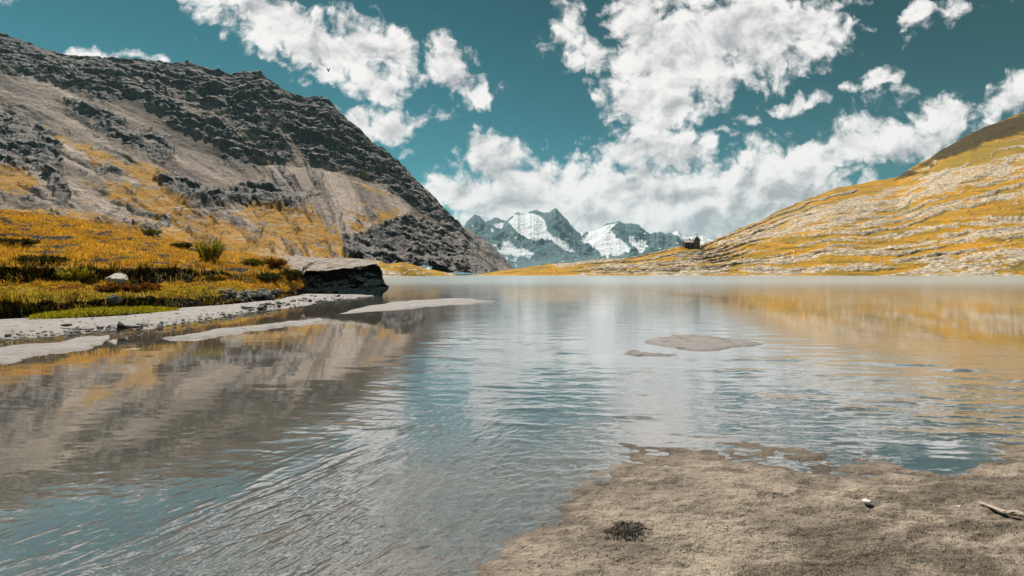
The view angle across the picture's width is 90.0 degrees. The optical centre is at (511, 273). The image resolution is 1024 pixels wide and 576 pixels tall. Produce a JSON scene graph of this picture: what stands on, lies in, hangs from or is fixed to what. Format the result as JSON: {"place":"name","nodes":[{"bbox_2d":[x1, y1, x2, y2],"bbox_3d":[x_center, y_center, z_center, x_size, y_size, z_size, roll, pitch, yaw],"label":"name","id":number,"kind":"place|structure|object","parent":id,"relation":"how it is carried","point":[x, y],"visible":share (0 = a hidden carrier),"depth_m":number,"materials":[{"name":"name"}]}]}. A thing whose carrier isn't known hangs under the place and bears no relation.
{"place":"outdoors","nodes":[
{"label":"outdoors","id":0,"kind":"place"},
{"bbox_2d":[0,209,321,318],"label":"bank","id":1,"kind":"structure","parent":0,"point":[187,303],"depth_m":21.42,"materials":[{"name":"yellow plant"}]},
{"bbox_2d":[0,237,40,245],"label":"shrub","id":2,"kind":"object","parent":1,"relation":"on","point":[24,241],"visible":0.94,"depth_m":23.52,"materials":[{"name":"green plant"}]},
{"bbox_2d":[11,253,70,263],"bbox_3d":[-17.372,-0.503,18.921,1.585,0.525,1.552,0,0,26],"label":"shrub","id":3,"kind":"object","parent":1,"relation":"on","point":[31,258],"visible":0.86,"depth_m":18.61,"materials":[{"name":"green plant"}]},
{"bbox_2d":[54,265,93,282],"bbox_3d":[-15.683,0.020,18.363,0.969,0.620,1.139,0,0,42],"label":"shrub","id":4,"kind":"object","parent":1,"relation":"on","point":[72,274],"visible":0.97,"depth_m":18.22,"materials":[{"name":"green plant"}]},
{"bbox_2d":[38,308,161,318],"bbox_3d":[-12.167,1.180,15.782,2.207,0.262,4.401,0,0,33],"label":"turf tongue","id":5,"kind":"object","parent":1,"relation":"on","point":[104,315],"visible":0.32,"depth_m":14.76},
{"bbox_2d":[22,305,179,318],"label":"grass","id":6,"kind":"structure","parent":5,"relation":"on","point":[73,312],"depth_m":14.79,"materials":[{"name":"green plant"}]},
{"bbox_2d":[93,282,128,292],"bbox_3d":[-14.026,0.512,17.941,1.085,0.424,1.303,0,0,0],"label":"shrub","id":7,"kind":"object","parent":1,"relation":"on","point":[109,287],"visible":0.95,"depth_m":17.67,"materials":[{"name":"brown plant"}]},
{"bbox_2d":[106,295,122,304],"bbox_3d":[-12.667,0.824,16.256,0.462,0.316,0.406,0,0,0],"label":"rock","id":8,"kind":"object","parent":1,"relation":"on","point":[114,299],"visible":0.98,"depth_m":16.14,"materials":[{"name":"stone"}]},
{"bbox_2d":[105,273,127,283],"bbox_3d":[-14.646,0.265,18.995,0.730,0.596,0.618,0,0,0],"label":"rock","id":9,"kind":"object","parent":1,"relation":"on","point":[117,278],"visible":0.67,"depth_m":18.86,"materials":[{"name":"stone"}]},
{"bbox_2d":[122,281,162,291],"bbox_3d":[-13.701,0.504,18.735,1.444,0.469,1.620,0,0,0],"label":"shrub","id":10,"kind":"object","parent":1,"relation":"on","point":[138,286],"visible":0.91,"depth_m":18.49,"materials":[{"name":"brown plant"}]},
{"bbox_2d":[140,227,161,234],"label":"shrub","id":11,"kind":"object","parent":1,"relation":"on","point":[151,232],"visible":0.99,"depth_m":38.91,"materials":[{"name":"green plant"}]},
{"bbox_2d":[170,241,192,248],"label":"shrub","id":12,"kind":"object","parent":1,"relation":"on","point":[183,244],"visible":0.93,"depth_m":33.97,"materials":[{"name":"green plant"}]},
{"bbox_2d":[193,239,226,262],"bbox_3d":[-15.664,-1.170,26.516,1.457,1.262,1.463,0,0,0],"label":"shrub","id":13,"kind":"object","parent":1,"relation":"on","point":[210,252],"visible":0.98,"depth_m":26.33,"materials":[{"name":"green plant"}]},
{"bbox_2d":[239,257,266,267],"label":"shrub","id":14,"kind":"object","parent":1,"relation":"on","point":[253,262],"visible":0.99,"depth_m":29.74,"materials":[{"name":"green plant"}]},
{"bbox_2d":[256,272,284,282],"bbox_3d":[-12.476,0.205,26.252,1.402,0.628,1.503,0,0,28],"label":"shrub","id":15,"kind":"object","parent":1,"relation":"on","point":[266,277],"visible":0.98,"depth_m":25.97,"materials":[{"name":"green plant"}]},
{"bbox_2d":[265,257,289,267],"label":"shrub","id":16,"kind":"object","parent":1,"relation":"on","point":[279,262],"visible":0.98,"depth_m":30.31,"materials":[{"name":"brown plant"}]},
{"bbox_2d":[277,268,303,280],"bbox_3d":[-12.953,0.030,29.628,1.818,0.789,1.908,0,0,-35],"label":"shrub","id":17,"kind":"object","parent":1,"relation":"on","point":[289,274],"visible":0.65,"depth_m":29.50,"materials":[{"name":"green plant"}]},
{"bbox_2d":[255,253,388,294],"bbox_3d":[-13.747,-0.079,37.511,7.325,3.308,17.767,0,0,-33],"label":"boulder","id":18,"kind":"object","parent":1,"relation":"on","point":[339,275],"visible":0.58,"depth_m":31.81,"materials":[{"name":"stone"}]},
{"bbox_2d":[0,32,498,273],"bbox_3d":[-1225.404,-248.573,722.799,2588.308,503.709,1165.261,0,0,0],"label":"mountain","id":19,"kind":"structure","parent":0,"point":[257,162],"depth_m":674.76,"materials":[{"name":"grey stone"}]},
{"bbox_2d":[372,260,459,275],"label":"shore knoll","id":20,"kind":"structure","parent":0,"point":[400,269],"depth_m":277.60,"materials":[{"name":"yellow plant"}]},
{"bbox_2d":[432,228,514,272],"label":"mountain spur","id":21,"kind":"structure","parent":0,"point":[500,262],"depth_m":963.01,"materials":[{"name":"grey stone"}]},
{"bbox_2d":[0,274,1023,575],"bbox_3d":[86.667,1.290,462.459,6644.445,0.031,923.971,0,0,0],"label":"water","id":22,"kind":"structure","parent":0,"point":[920,372],"depth_m":5.79,"materials":[{"name":"liquid"}]},
{"bbox_2d":[0,294,1023,575],"bbox_3d":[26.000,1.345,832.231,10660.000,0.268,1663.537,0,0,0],"label":"lake bed","id":23,"kind":"object","parent":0,"point":[646,486],"visible":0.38,"depth_m":2.72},
{"bbox_2d":[117,321,142,332],"bbox_3d":[-8.178,1.139,10.901,0.467,0.252,0.337,0,0,0],"label":"rock","id":24,"kind":"object","parent":23,"relation":"on","point":[121,326],"visible":1,"depth_m":10.86,"materials":[{"name":"grey stone"}]},
{"bbox_2d":[0,294,348,338],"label":"gravel","id":25,"kind":"structure","parent":23,"relation":"on","point":[100,328],"depth_m":12.58,"materials":[{"name":"grey gravel"}]},
{"bbox_2d":[603,520,653,540],"bbox_3d":[0.565,1.258,2.487,0.262,0.056,0.241,0,0,0],"label":"weed clump","id":26,"kind":"object","parent":23,"relation":"on","point":[629,529],"visible":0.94,"depth_m":2.48,"materials":[{"name":"plant"}]},
{"bbox_2d":[516,467,1020,575],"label":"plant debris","id":27,"kind":"object","parent":23,"relation":"on","point":[785,529],"visible":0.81,"depth_m":2.39,"materials":[{"name":"brown plant"}]},
{"bbox_2d":[862,499,870,503],"bbox_3d":[1.933,1.243,2.791,0.044,0.025,0.037,0,0,0],"label":"stone","id":28,"kind":"object","parent":23,"relation":"on","point":[866,501],"visible":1,"depth_m":2.78,"materials":[{"name":"white stone"}]},
{"bbox_2d":[979,501,1023,516],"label":"driftwood","id":29,"kind":"object","parent":23,"relation":"on","point":[1013,512],"visible":1,"depth_m":2.65,"materials":[{"name":"brown wood"}]},
{"bbox_2d":[0,0,1023,239],"label":"sky","id":30,"kind":"structure","parent":0,"point":[710,119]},
{"bbox_2d":[418,208,712,273],"bbox_3d":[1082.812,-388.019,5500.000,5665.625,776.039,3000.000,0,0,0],"label":"snow mountains","id":31,"kind":"structure","parent":0,"point":[517,240],"depth_m":5406.80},
{"bbox_2d":[475,112,1023,275],"bbox_3d":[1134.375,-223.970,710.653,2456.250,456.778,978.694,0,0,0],"label":"hill","id":32,"kind":"structure","parent":0,"point":[956,208],"depth_m":428.31,"materials":[{"name":"yellow plant"}]},
{"bbox_2d":[682,236,700,247],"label":"mountain hut","id":33,"kind":"object","parent":32,"relation":"on","point":[694,241],"visible":1,"depth_m":433.40,"materials":[{"name":"wood"}]}
]}

